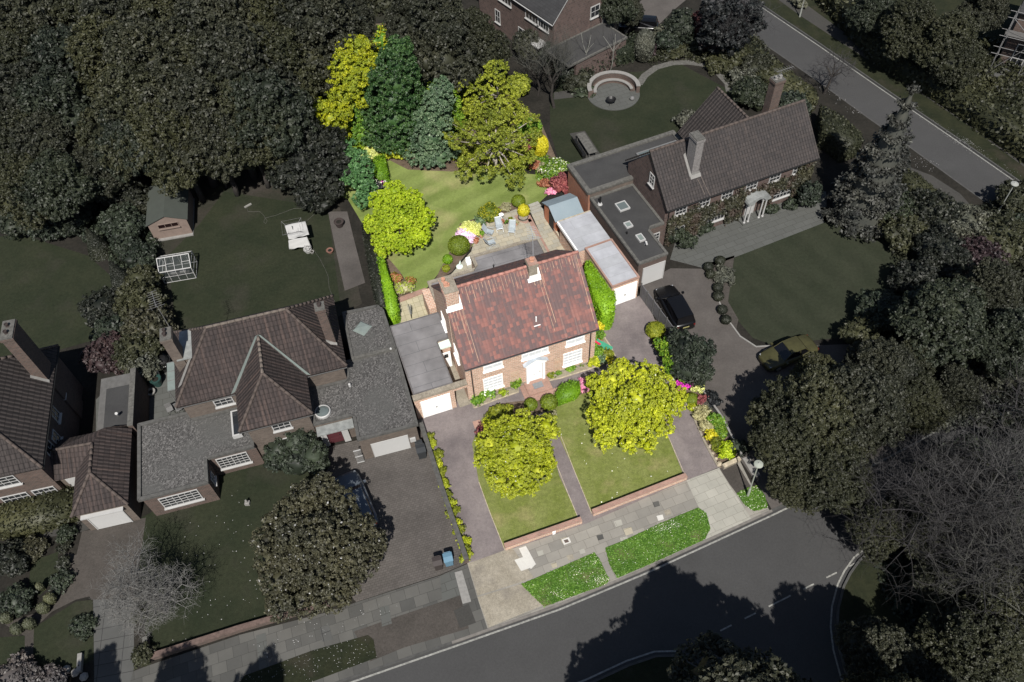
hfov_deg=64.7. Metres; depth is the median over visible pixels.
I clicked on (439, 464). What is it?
wall plant
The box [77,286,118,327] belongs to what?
shrub
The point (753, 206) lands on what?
front door
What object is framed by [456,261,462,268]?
folded parasol
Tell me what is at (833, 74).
bare tree
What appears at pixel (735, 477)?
pavement
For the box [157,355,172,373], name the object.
covered barbecue
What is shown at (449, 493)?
wall plant
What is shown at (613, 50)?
birch
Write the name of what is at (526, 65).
bare tree
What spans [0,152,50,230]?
broadleaf tree
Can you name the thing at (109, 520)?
garage door
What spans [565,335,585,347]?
window
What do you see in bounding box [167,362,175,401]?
lean to
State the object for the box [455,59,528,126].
feathery tree
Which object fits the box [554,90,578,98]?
path
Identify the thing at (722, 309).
box ball
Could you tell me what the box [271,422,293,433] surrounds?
window
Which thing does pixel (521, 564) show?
pavement slab
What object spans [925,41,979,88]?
broadleaf tree
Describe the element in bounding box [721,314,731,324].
box ball
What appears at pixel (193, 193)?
broadleaf tree
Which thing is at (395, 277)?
red shrub
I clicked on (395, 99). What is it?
holly tree
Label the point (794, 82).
hedge
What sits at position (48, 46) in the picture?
broadleaf tree
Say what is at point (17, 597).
shrub
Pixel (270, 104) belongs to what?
broadleaf tree
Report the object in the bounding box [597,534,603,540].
pavement slab
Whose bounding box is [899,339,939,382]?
broadleaf tree
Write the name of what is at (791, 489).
broadleaf tree
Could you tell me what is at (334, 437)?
front door
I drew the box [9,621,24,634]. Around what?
topiary cone
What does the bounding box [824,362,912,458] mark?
broadleaf tree
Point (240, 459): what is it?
window
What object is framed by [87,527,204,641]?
bare tree
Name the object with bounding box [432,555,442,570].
wheelie bin
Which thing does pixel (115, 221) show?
shrub
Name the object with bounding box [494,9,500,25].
window
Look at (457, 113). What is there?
green tree
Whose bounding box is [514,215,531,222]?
brick edging
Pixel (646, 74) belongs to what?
stone edging
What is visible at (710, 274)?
box ball
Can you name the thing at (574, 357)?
window
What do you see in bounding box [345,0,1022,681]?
road
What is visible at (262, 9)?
broadleaf tree
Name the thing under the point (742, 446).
dark plant
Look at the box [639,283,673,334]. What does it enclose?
fence
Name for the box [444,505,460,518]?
wall plant
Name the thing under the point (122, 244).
shrub
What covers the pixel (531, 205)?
garden step
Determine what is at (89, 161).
broadleaf tree
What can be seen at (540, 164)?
shrub
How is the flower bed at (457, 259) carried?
on the lawn at (451, 199)
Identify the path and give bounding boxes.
[5,552,88,663]
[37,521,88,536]
[328,212,364,289]
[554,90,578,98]
[901,164,968,203]
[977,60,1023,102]
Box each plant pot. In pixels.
[148,388,154,395]
[326,247,332,253]
[334,218,343,227]
[473,237,478,243]
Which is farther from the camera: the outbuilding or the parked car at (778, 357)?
the outbuilding
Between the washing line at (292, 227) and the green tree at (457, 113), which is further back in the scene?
the green tree at (457, 113)
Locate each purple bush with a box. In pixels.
[524,139,531,151]
[549,171,568,194]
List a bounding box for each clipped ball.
[442,254,452,264]
[442,264,449,272]
[447,235,469,255]
[511,194,525,206]
[524,397,537,410]
[540,394,557,410]
[646,321,665,338]
[686,392,697,404]
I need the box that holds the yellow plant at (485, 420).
[481,415,493,427]
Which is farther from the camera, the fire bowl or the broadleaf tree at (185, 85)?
the fire bowl
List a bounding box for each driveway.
[72,518,145,600]
[93,600,133,681]
[324,428,464,601]
[416,296,718,561]
[640,0,684,23]
[643,268,917,508]
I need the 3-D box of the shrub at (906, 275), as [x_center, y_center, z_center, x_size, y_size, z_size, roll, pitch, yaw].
[31.615,-4.975,63.276,4.336,3.227,4.082,-3,53,0]
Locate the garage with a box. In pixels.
[584,238,639,304]
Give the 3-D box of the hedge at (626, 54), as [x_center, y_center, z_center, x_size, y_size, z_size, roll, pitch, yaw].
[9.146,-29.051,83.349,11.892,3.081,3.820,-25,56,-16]
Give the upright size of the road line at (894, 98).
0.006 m
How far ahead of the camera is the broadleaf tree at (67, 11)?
74.89 m
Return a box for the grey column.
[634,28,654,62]
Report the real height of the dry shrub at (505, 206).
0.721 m
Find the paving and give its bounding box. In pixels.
[570,131,599,157]
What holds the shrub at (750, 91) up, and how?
on the terrain at (828, 170)
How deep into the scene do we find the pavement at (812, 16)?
87.10 m
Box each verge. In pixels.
[240,635,376,681]
[521,552,608,605]
[605,508,709,576]
[737,485,767,510]
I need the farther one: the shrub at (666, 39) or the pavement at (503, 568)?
the shrub at (666, 39)
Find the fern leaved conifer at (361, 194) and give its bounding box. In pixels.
[339,138,378,209]
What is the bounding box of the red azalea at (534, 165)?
[529,159,539,168]
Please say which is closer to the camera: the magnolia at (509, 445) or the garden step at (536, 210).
the magnolia at (509, 445)
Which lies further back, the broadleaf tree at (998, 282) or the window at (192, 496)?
the broadleaf tree at (998, 282)
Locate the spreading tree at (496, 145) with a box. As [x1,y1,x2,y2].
[442,108,542,188]
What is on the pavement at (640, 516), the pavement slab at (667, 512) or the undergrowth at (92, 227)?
the pavement slab at (667, 512)
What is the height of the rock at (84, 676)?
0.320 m
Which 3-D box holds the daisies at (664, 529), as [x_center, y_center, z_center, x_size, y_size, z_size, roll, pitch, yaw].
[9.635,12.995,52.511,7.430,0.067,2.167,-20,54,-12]
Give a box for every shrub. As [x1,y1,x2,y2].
[0,209,27,239]
[0,537,31,577]
[0,581,37,617]
[0,649,42,681]
[19,208,76,241]
[21,533,50,563]
[28,662,69,681]
[48,567,75,594]
[54,523,78,543]
[54,555,70,571]
[55,539,71,555]
[59,203,96,236]
[67,612,99,641]
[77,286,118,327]
[78,329,124,374]
[88,314,124,343]
[94,201,147,242]
[104,177,149,205]
[106,331,164,370]
[110,232,142,259]
[112,277,168,321]
[119,304,178,340]
[121,263,163,288]
[122,242,156,268]
[124,351,164,383]
[129,606,147,624]
[129,641,156,670]
[132,194,148,214]
[349,135,364,154]
[361,145,384,158]
[371,23,388,52]
[378,150,411,159]
[390,271,402,282]
[393,281,414,293]
[403,276,416,284]
[457,220,481,235]
[473,215,485,225]
[477,200,501,222]
[484,403,514,419]
[500,202,511,211]
[504,71,531,95]
[511,29,540,63]
[515,117,542,135]
[537,162,543,172]
[537,178,551,187]
[538,42,554,63]
[540,157,569,178]
[561,68,594,91]
[570,86,595,97]
[584,374,598,390]
[652,24,664,41]
[655,28,682,52]
[661,7,695,42]
[663,43,687,59]
[671,109,694,126]
[684,35,698,52]
[687,401,698,411]
[691,10,713,35]
[692,404,711,420]
[695,29,719,50]
[697,394,708,404]
[698,416,714,430]
[702,399,711,412]
[703,52,734,75]
[703,429,717,440]
[706,412,725,427]
[710,436,723,452]
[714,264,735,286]
[714,422,727,439]
[718,440,737,459]
[727,46,747,68]
[728,65,755,84]
[729,75,767,110]
[741,51,773,74]
[779,89,811,115]
[790,0,807,7]
[837,315,882,350]
[853,288,902,331]
[876,213,928,254]
[880,190,919,220]
[886,259,943,296]
[906,187,965,232]
[911,224,972,280]
[946,203,997,240]
[959,232,1010,273]
[971,208,1023,262]
[977,358,1023,389]
[995,179,1023,218]
[997,209,1023,223]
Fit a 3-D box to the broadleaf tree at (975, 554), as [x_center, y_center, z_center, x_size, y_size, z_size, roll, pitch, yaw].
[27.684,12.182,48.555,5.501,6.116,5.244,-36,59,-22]
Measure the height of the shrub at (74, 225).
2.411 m
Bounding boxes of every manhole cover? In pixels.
[472,420,481,427]
[562,537,570,544]
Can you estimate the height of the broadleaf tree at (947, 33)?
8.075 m
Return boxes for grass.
[737,485,767,510]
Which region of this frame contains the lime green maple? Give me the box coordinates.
[362,180,436,258]
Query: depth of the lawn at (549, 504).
54.30 m
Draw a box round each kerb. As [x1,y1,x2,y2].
[336,641,451,681]
[452,510,772,643]
[591,654,696,681]
[729,18,988,203]
[760,4,1019,180]
[771,417,953,510]
[836,475,1023,675]
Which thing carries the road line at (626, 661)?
on the road
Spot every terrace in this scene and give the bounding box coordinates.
[96,353,184,430]
[587,83,639,110]
[670,191,826,267]
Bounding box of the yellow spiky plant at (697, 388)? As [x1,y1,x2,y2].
[690,382,704,393]
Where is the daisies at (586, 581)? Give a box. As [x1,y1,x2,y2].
[546,553,607,597]
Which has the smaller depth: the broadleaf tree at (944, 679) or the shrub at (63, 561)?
the broadleaf tree at (944, 679)
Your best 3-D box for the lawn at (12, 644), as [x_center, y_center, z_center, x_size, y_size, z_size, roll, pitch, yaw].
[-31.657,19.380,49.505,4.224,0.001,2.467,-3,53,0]
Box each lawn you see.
[0,236,110,356]
[0,636,24,664]
[28,552,57,594]
[33,600,93,670]
[139,464,350,649]
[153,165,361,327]
[168,192,339,329]
[338,160,548,291]
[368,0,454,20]
[472,416,576,545]
[550,65,739,162]
[555,382,682,511]
[728,222,910,343]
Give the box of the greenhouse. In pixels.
[156,251,196,282]
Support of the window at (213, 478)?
in the brick house at (248, 388)
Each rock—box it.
[63,665,70,671]
[70,668,79,676]
[79,672,88,680]
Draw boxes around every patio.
[398,294,427,322]
[447,358,471,406]
[452,209,540,273]
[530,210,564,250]
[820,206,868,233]
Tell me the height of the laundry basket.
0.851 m
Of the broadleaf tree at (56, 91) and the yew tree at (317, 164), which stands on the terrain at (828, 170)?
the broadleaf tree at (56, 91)
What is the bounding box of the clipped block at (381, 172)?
[372,154,389,186]
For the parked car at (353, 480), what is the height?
1.489 m
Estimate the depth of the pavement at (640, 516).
53.06 m
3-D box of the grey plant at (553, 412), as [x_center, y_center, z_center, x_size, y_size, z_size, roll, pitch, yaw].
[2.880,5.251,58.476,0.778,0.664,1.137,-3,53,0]
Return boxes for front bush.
[665,227,689,243]
[677,231,698,248]
[696,221,715,235]
[761,203,780,213]
[782,197,798,209]
[796,180,823,206]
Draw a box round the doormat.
[532,381,543,388]
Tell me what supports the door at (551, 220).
in the garden shed at (556, 209)
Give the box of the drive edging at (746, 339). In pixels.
[719,301,771,346]
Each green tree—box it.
[339,93,369,145]
[354,72,379,129]
[427,81,467,130]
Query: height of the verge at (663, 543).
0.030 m
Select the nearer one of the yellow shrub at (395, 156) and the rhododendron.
the rhododendron
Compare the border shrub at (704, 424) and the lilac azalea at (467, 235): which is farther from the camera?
the lilac azalea at (467, 235)
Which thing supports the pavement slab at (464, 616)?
on the pavement at (433, 621)
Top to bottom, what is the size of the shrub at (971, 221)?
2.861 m
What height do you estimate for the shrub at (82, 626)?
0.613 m
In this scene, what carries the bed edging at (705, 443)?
on the flower bed at (725, 460)
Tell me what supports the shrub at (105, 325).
on the terrain at (828, 170)
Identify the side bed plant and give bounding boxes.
[587,356,600,366]
[594,343,603,356]
[595,329,605,340]
[597,321,604,330]
[598,353,606,364]
[602,346,614,356]
[605,356,614,363]
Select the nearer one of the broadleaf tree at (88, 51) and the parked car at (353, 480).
the parked car at (353, 480)
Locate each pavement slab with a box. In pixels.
[256,633,268,669]
[320,625,332,641]
[380,605,391,626]
[440,572,459,600]
[454,604,475,627]
[455,570,470,603]
[515,557,529,570]
[519,546,535,566]
[527,558,534,567]
[537,550,543,556]
[566,554,573,560]
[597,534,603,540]
[614,519,622,526]
[623,527,632,534]
[652,501,659,506]
[657,515,663,520]
[664,509,670,515]
[743,456,759,477]
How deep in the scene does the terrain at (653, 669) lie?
47.65 m
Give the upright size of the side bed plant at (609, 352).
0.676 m
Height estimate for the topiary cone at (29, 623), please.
1.034 m
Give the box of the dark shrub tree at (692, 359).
[663,327,716,387]
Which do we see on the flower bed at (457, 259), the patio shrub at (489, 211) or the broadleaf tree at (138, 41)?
the patio shrub at (489, 211)
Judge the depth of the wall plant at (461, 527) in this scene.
53.12 m
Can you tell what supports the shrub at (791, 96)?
on the terrain at (828, 170)
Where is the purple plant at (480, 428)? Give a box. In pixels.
[474,421,490,435]
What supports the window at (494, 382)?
in the brick house at (498, 318)
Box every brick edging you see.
[397,288,425,302]
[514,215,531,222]
[528,215,548,251]
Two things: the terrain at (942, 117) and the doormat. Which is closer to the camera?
the doormat
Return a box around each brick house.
[0,319,149,530]
[137,290,419,515]
[390,226,599,418]
[479,0,627,77]
[567,66,819,286]
[992,0,1023,75]
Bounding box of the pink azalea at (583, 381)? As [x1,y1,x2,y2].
[578,377,589,392]
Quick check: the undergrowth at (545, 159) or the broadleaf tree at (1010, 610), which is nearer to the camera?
the broadleaf tree at (1010, 610)
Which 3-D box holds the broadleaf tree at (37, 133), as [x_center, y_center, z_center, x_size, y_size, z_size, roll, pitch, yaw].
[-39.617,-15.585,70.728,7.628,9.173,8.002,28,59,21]
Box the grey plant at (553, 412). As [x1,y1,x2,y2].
[547,409,556,419]
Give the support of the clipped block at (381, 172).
on the lawn at (451, 199)
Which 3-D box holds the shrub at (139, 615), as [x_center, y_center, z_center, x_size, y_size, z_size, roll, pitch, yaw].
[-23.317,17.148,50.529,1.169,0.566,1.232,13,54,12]
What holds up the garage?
on the terrain at (828, 170)
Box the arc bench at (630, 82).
[587,70,640,97]
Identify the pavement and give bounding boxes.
[130,564,487,681]
[354,596,468,660]
[467,462,768,627]
[468,548,533,594]
[478,584,541,626]
[486,552,520,588]
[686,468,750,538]
[720,464,749,492]
[780,0,1023,165]
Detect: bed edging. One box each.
[474,391,518,407]
[549,336,616,380]
[669,373,719,466]
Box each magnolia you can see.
[248,470,387,623]
[473,407,560,499]
[585,357,689,454]
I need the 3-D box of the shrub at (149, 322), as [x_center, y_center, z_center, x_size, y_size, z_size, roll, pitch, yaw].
[-28.399,-1.255,62.711,4.496,3.493,4.256,-3,53,0]
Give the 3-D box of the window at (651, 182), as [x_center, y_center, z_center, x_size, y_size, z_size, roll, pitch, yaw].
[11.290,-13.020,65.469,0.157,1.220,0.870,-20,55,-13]
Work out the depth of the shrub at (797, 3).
89.03 m
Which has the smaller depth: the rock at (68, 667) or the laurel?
the rock at (68, 667)
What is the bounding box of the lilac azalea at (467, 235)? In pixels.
[455,227,475,242]
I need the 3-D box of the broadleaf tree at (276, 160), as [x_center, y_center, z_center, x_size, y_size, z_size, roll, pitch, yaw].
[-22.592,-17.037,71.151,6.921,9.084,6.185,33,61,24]
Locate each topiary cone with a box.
[0,611,13,623]
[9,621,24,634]
[22,617,36,629]
[35,582,45,590]
[35,601,50,614]
[43,592,57,604]
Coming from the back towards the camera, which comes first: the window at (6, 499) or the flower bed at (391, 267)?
the flower bed at (391, 267)
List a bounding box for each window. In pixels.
[0,475,22,489]
[0,492,30,502]
[31,486,57,495]
[47,440,53,455]
[51,406,61,424]
[51,429,62,443]
[65,477,74,485]
[157,221,180,230]
[158,489,204,510]
[210,471,216,486]
[213,396,235,408]
[215,452,252,470]
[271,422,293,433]
[441,311,446,332]
[453,343,459,365]
[483,361,503,373]
[483,373,504,392]
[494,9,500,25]
[498,0,511,8]
[521,346,549,361]
[524,9,538,25]
[536,17,548,33]
[562,348,582,367]
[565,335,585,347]
[590,3,600,20]
[647,172,654,189]
[654,232,659,241]
[674,206,686,217]
[697,198,710,208]
[707,209,724,223]
[720,190,733,200]
[746,181,757,191]
[767,173,780,183]
[772,188,790,201]
[791,167,798,174]
[1009,43,1023,65]
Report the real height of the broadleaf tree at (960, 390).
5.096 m
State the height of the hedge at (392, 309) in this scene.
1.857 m
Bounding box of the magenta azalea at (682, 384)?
[676,379,690,391]
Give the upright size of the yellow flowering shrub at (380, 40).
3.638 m
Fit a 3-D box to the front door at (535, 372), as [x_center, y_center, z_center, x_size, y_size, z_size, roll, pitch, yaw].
[1.720,2.256,59.555,1.030,2.150,0.097,-17,54,-10]
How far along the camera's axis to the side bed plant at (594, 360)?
60.79 m
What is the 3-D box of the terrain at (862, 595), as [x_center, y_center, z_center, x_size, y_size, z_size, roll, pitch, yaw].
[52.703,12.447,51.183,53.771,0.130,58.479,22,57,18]
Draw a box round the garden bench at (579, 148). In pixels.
[571,136,585,158]
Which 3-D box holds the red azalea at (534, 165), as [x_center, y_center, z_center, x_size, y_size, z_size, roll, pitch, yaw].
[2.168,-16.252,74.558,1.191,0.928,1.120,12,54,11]
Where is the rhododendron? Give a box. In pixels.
[370,176,386,190]
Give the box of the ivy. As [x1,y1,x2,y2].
[664,161,816,246]
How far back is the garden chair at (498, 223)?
70.03 m
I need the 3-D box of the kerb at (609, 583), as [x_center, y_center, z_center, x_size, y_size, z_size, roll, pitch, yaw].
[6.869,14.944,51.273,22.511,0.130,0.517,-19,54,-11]
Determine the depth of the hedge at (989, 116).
76.95 m
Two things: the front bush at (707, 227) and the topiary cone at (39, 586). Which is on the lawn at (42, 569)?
the topiary cone at (39, 586)
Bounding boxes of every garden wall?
[142,637,149,647]
[147,600,329,661]
[418,419,468,563]
[504,517,581,549]
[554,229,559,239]
[592,473,686,515]
[701,390,741,456]
[722,456,740,469]
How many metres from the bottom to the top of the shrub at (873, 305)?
2.862 m
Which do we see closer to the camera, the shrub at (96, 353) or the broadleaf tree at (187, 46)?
the shrub at (96, 353)
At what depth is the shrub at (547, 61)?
82.81 m
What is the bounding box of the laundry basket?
[303,245,310,253]
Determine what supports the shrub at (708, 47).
on the terrain at (828, 170)
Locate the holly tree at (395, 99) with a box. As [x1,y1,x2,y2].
[360,33,425,154]
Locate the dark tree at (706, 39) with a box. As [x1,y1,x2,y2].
[696,0,767,56]
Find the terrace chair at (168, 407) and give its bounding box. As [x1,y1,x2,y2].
[164,402,174,414]
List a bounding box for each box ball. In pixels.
[703,262,713,270]
[705,269,715,278]
[712,282,723,291]
[712,290,724,301]
[714,255,725,265]
[717,304,727,314]
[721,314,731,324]
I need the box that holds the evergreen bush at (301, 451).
[262,427,330,475]
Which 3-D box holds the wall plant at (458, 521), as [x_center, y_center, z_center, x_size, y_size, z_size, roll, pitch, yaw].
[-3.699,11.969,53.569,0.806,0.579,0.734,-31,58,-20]
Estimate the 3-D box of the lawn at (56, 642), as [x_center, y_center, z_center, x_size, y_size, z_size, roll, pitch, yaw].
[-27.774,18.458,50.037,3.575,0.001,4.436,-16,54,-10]
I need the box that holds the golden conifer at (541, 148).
[532,135,548,156]
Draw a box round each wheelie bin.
[415,443,426,458]
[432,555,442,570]
[442,551,452,566]
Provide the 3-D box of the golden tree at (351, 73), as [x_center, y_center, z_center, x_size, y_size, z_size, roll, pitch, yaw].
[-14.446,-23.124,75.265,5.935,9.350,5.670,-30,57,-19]
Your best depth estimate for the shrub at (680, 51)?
84.28 m
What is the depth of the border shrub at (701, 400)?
58.33 m
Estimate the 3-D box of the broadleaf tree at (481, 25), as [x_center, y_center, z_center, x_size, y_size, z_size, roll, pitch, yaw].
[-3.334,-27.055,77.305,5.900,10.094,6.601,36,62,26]
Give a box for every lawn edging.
[479,483,504,549]
[553,455,577,516]
[559,431,591,512]
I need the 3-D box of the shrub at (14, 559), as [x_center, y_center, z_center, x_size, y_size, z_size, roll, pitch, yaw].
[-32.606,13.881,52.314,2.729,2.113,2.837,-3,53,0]
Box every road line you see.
[351,427,942,681]
[579,650,675,681]
[700,562,856,640]
[762,7,1012,179]
[830,551,862,679]
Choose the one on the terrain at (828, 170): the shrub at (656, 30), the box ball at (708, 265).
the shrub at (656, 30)
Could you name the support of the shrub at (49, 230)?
on the terrain at (828, 170)
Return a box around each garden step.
[528,201,539,207]
[530,205,541,210]
[530,207,542,214]
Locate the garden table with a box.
[576,132,596,156]
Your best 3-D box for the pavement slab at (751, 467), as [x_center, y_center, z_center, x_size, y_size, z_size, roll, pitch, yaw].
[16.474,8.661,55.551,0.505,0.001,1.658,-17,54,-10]
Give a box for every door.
[87,510,132,529]
[327,431,344,442]
[370,435,410,456]
[420,393,451,417]
[442,351,451,366]
[529,363,541,381]
[549,211,553,230]
[614,281,637,304]
[641,261,665,284]
[743,205,754,215]
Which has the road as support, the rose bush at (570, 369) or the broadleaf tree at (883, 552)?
the broadleaf tree at (883, 552)
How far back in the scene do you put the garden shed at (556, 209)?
68.79 m
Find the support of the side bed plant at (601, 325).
on the flower bed at (578, 369)
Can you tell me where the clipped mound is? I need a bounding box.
[554,379,581,405]
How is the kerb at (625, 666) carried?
on the road
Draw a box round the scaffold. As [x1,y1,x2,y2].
[990,5,1023,75]
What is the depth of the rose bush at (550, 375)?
60.34 m
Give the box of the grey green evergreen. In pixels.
[402,74,461,168]
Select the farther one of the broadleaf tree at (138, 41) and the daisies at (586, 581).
the broadleaf tree at (138, 41)
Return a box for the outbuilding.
[557,210,609,267]
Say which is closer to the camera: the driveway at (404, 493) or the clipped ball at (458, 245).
the driveway at (404, 493)
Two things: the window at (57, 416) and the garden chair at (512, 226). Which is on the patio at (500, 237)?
the garden chair at (512, 226)
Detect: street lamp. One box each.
[747,460,762,495]
[998,181,1018,212]
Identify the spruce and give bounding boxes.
[820,81,921,242]
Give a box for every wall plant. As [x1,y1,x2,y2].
[427,432,434,438]
[429,438,436,449]
[433,448,443,459]
[436,458,443,467]
[438,466,446,478]
[438,478,449,488]
[441,489,452,498]
[444,497,456,506]
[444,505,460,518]
[451,518,462,524]
[452,524,465,535]
[455,535,471,548]
[458,550,473,562]
[460,543,470,550]
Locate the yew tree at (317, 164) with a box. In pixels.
[259,116,353,213]
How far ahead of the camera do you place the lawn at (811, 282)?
65.47 m
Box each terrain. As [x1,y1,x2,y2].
[0,0,1023,681]
[597,657,695,681]
[758,0,1023,180]
[839,484,1023,681]
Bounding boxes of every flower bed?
[386,256,413,302]
[436,203,517,277]
[472,387,518,407]
[486,375,606,422]
[548,338,615,379]
[650,320,737,467]
[711,256,737,328]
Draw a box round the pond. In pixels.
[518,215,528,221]
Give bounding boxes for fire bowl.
[606,96,615,105]
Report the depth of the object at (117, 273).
65.76 m
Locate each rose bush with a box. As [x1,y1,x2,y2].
[470,395,486,406]
[479,389,496,398]
[498,388,508,397]
[510,378,522,389]
[547,371,555,378]
[555,369,562,376]
[565,365,575,371]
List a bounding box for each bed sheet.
[285,221,308,238]
[288,237,310,248]
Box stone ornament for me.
[244,500,250,505]
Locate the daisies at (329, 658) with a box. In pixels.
[255,644,376,681]
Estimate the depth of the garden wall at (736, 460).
55.47 m
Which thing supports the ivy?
attached to the brick house at (634, 197)
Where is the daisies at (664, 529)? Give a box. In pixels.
[611,515,708,566]
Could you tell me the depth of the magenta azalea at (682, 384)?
59.24 m
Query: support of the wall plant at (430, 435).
attached to the garden wall at (444, 496)
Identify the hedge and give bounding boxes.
[0,485,80,540]
[361,217,389,323]
[376,255,400,325]
[550,30,637,89]
[584,259,616,330]
[738,39,818,112]
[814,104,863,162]
[816,0,1023,162]
[897,169,936,194]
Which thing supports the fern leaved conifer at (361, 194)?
on the garden bed at (450, 165)
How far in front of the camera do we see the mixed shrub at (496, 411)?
58.18 m
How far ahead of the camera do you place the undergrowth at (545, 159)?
75.20 m
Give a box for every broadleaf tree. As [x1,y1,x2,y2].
[0,0,66,41]
[0,19,50,67]
[0,59,40,114]
[0,64,99,146]
[0,108,30,158]
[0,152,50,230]
[4,147,108,228]
[7,108,88,161]
[20,22,94,96]
[39,0,81,27]
[63,9,131,102]
[68,0,155,37]
[70,144,136,202]
[74,61,169,180]
[89,108,156,182]
[95,16,192,91]
[122,62,241,187]
[126,92,214,202]
[128,0,181,25]
[162,21,215,69]
[170,0,267,44]
[183,102,252,196]
[189,17,305,114]
[189,188,195,198]
[201,68,282,179]
[201,170,227,188]
[223,68,317,157]
[223,108,288,188]
[237,0,330,52]
[246,18,333,102]
[272,0,376,99]
[347,0,377,38]
[382,0,425,81]
[394,0,489,91]
[452,5,511,100]
[599,0,638,28]
[619,0,644,35]
[666,629,807,681]
[744,363,869,470]
[746,409,807,482]
[748,389,778,422]
[766,459,825,515]
[785,440,879,518]
[787,351,837,377]
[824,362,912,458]
[832,613,928,681]
[837,666,921,681]
[838,336,921,409]
[844,0,893,35]
[844,499,900,563]
[878,0,937,60]
[882,477,961,559]
[885,662,934,681]
[887,275,993,368]
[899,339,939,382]
[901,373,949,435]
[907,550,974,607]
[910,7,987,77]
[911,447,1004,504]
[912,593,1023,681]
[922,674,961,681]
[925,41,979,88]
[931,364,984,416]
[933,500,1022,566]
[952,256,1023,313]
[952,549,1023,665]
[954,0,1010,33]
[976,306,1023,380]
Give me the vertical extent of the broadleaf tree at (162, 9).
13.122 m
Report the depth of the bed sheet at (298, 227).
69.02 m
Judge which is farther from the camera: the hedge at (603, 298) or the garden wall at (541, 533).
the hedge at (603, 298)
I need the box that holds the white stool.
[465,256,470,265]
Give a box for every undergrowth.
[77,198,162,289]
[317,0,392,97]
[320,63,465,164]
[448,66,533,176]
[535,154,554,186]
[648,25,784,106]
[875,417,1023,642]
[880,199,1023,438]
[903,354,1023,436]
[973,33,1023,113]
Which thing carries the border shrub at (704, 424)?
on the flower bed at (725, 460)
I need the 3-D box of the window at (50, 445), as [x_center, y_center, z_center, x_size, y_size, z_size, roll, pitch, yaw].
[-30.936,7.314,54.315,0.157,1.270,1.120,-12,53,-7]
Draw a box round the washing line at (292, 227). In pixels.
[281,218,302,234]
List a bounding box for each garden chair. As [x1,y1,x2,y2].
[481,223,493,237]
[483,237,495,247]
[494,216,503,231]
[508,219,515,234]
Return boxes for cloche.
[597,339,612,349]
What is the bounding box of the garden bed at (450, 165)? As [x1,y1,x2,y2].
[316,24,555,189]
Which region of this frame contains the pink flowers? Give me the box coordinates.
[544,187,557,194]
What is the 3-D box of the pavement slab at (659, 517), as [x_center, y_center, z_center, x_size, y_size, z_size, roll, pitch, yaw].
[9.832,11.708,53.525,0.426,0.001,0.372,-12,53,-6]
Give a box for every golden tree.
[312,96,353,140]
[323,34,377,108]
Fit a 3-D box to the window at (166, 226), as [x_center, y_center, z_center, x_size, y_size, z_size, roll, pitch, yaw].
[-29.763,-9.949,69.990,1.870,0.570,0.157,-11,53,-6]
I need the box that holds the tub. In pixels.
[149,374,162,386]
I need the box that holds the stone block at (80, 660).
[76,653,83,672]
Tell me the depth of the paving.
76.87 m
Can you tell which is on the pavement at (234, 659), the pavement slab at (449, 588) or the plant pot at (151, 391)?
the pavement slab at (449, 588)
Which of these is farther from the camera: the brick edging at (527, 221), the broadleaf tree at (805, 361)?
the brick edging at (527, 221)
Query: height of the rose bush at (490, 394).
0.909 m
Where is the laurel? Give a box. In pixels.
[653,336,684,382]
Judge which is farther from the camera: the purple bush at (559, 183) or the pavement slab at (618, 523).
the purple bush at (559, 183)
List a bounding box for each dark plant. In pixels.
[705,390,723,407]
[730,439,751,456]
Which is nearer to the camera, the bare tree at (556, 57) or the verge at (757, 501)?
the verge at (757, 501)
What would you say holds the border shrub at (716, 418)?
on the flower bed at (725, 460)
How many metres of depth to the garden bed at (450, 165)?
76.40 m
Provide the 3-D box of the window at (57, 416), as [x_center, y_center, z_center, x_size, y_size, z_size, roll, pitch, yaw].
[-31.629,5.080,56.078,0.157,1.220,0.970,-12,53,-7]
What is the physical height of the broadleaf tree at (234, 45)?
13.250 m
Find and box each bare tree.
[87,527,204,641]
[511,18,584,108]
[511,41,555,95]
[696,0,783,52]
[810,42,855,93]
[827,421,1023,624]
[897,402,1023,631]
[909,500,1023,681]
[970,355,1023,490]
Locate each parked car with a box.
[335,471,378,529]
[619,15,658,33]
[655,285,695,331]
[758,334,818,371]
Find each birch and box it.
[572,18,600,53]
[596,19,628,69]
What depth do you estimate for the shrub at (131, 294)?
63.74 m
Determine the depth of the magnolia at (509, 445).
53.55 m
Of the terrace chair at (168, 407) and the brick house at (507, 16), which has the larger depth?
the brick house at (507, 16)
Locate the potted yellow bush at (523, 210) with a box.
[517,204,529,216]
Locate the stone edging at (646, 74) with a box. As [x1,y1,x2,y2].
[638,60,731,91]
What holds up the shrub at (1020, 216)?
on the terrain at (828, 170)
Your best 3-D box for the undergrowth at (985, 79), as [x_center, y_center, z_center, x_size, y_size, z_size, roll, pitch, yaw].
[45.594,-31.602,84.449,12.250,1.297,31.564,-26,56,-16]
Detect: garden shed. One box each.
[145,182,194,241]
[542,193,583,232]

